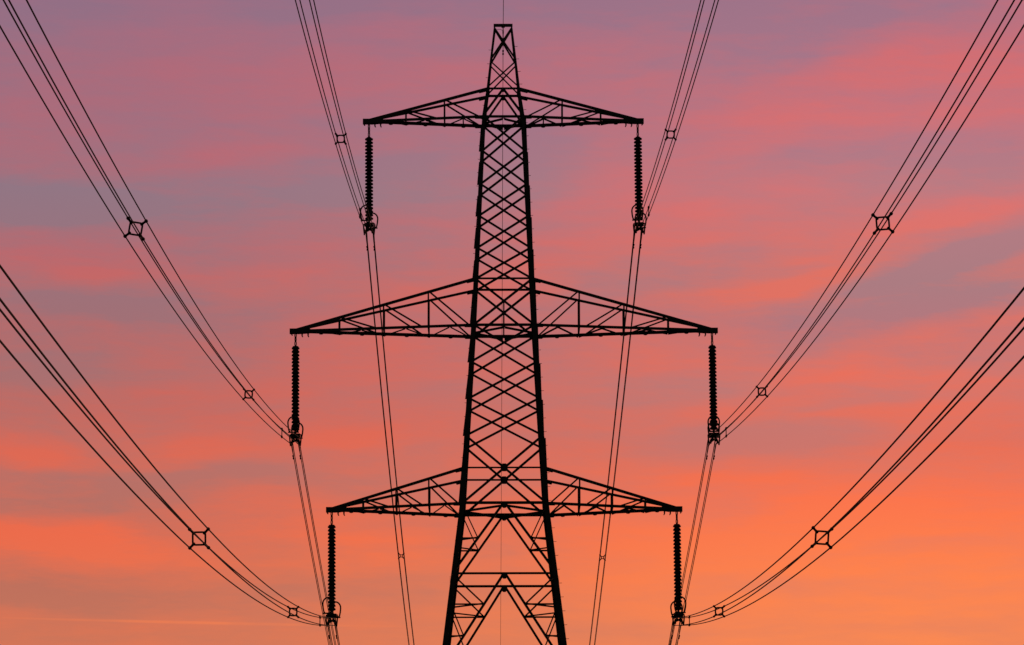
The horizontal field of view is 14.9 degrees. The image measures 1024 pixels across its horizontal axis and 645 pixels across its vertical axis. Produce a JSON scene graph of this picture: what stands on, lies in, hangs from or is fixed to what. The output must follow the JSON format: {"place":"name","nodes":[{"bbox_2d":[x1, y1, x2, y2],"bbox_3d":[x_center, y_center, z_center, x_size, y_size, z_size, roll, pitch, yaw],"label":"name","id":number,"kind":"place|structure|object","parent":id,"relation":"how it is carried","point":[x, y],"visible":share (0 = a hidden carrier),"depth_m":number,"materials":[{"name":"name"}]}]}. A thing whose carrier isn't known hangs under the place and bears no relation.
{"place":"outdoors","nodes":[
{"label":"outdoors","id":0,"kind":"place"},
{"bbox_2d":[0,0,1023,644],"label":"sky","id":1,"kind":"structure","parent":0,"point":[800,117],"materials":[{"name":"orange"}]},
{"label":"ground","id":2,"kind":"structure","parent":0,"visible":0},
{"bbox_2d":[290,24,717,644],"bbox_3d":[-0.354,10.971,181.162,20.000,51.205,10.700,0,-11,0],"label":"lattice pylon","id":3,"kind":"object","parent":2,"relation":"on","point":[522,124],"visible":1,"depth_m":183.03,"materials":[{"name":"metal"}]},
{"bbox_2d":[287,334,303,445],"bbox_3d":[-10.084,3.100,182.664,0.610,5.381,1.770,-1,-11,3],"label":"insulator string","id":4,"kind":"object","parent":3,"relation":"hanging from","point":[296,424],"visible":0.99,"depth_m":182.48,"materials":[{"name":"brown ceramic"}]},
{"bbox_2d":[0,0,335,644],"bbox_3d":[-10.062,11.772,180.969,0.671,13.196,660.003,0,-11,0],"label":"conductor bundle","id":5,"kind":"object","parent":4,"relation":"hanging from","point":[132,222],"visible":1,"depth_m":102.42,"materials":[{"name":"metal"}]},
{"bbox_2d":[322,512,340,626],"bbox_3d":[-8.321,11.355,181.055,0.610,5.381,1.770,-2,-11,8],"label":"insulator string","id":6,"kind":"object","parent":3,"relation":"hanging from","point":[331,570],"visible":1,"depth_m":180.87,"materials":[{"name":"brown ceramic"}]},
{"bbox_2d":[0,265,339,644],"bbox_3d":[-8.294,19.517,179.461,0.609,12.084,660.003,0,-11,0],"label":"conductor bundle","id":7,"kind":"object","parent":6,"relation":"hanging from","point":[157,494],"visible":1,"depth_m":80.29,"materials":[{"name":"metal"}]},
{"bbox_2d":[360,124,377,234],"bbox_3d":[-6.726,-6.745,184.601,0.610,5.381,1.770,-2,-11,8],"label":"insulator string","id":8,"kind":"object","parent":3,"relation":"hanging from","point":[369,170],"visible":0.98,"depth_m":184.47,"materials":[{"name":"brown ceramic"}]},
{"bbox_2d":[295,0,414,644],"bbox_3d":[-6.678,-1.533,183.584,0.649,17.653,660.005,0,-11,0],"label":"conductor bundle","id":9,"kind":"object","parent":8,"relation":"hanging from","point":[367,249],"visible":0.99,"depth_m":185.09,"materials":[{"name":"metal"}]},
{"bbox_2d":[500,0,503,644],"bbox_3d":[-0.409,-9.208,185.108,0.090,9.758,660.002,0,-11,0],"label":"earth wire","id":10,"kind":"object","parent":3,"relation":"attached to","point":[502,271],"visible":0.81,"depth_m":215.87,"materials":[{"name":"metal"}]},
{"bbox_2d":[631,123,646,234],"bbox_3d":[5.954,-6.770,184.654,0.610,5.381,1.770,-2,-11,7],"label":"insulator string","id":11,"kind":"object","parent":3,"relation":"hanging from","point":[638,183],"visible":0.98,"depth_m":184.49,"materials":[{"name":"brown ceramic"}]},
{"bbox_2d":[589,0,718,644],"bbox_3d":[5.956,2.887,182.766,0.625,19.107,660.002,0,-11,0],"label":"conductor bundle","id":12,"kind":"object","parent":11,"relation":"hanging from","point":[666,138],"visible":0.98,"depth_m":185.51,"materials":[{"name":"metal"}]},
{"bbox_2d":[670,512,686,624],"bbox_3d":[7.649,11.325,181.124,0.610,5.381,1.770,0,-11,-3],"label":"insulator string","id":13,"kind":"object","parent":3,"relation":"hanging from","point":[678,597],"visible":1,"depth_m":180.95,"materials":[{"name":"brown ceramic"}]},
{"bbox_2d":[668,287,1023,644],"bbox_3d":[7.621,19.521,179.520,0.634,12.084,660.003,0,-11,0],"label":"conductor bundle","id":14,"kind":"object","parent":13,"relation":"hanging from","point":[873,487],"visible":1,"depth_m":82.88,"materials":[{"name":"metal"}]},
{"bbox_2d":[707,333,719,444],"bbox_3d":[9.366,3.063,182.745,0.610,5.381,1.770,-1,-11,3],"label":"insulator string","id":15,"kind":"object","parent":3,"relation":"hanging from","point":[713,423],"visible":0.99,"depth_m":182.56,"materials":[{"name":"brown ceramic"}]},
{"bbox_2d":[669,0,1023,644],"bbox_3d":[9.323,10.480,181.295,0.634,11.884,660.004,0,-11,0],"label":"conductor bundle","id":16,"kind":"object","parent":15,"relation":"hanging from","point":[795,349],"visible":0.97,"depth_m":102.35,"materials":[{"name":"metal"}]}
]}

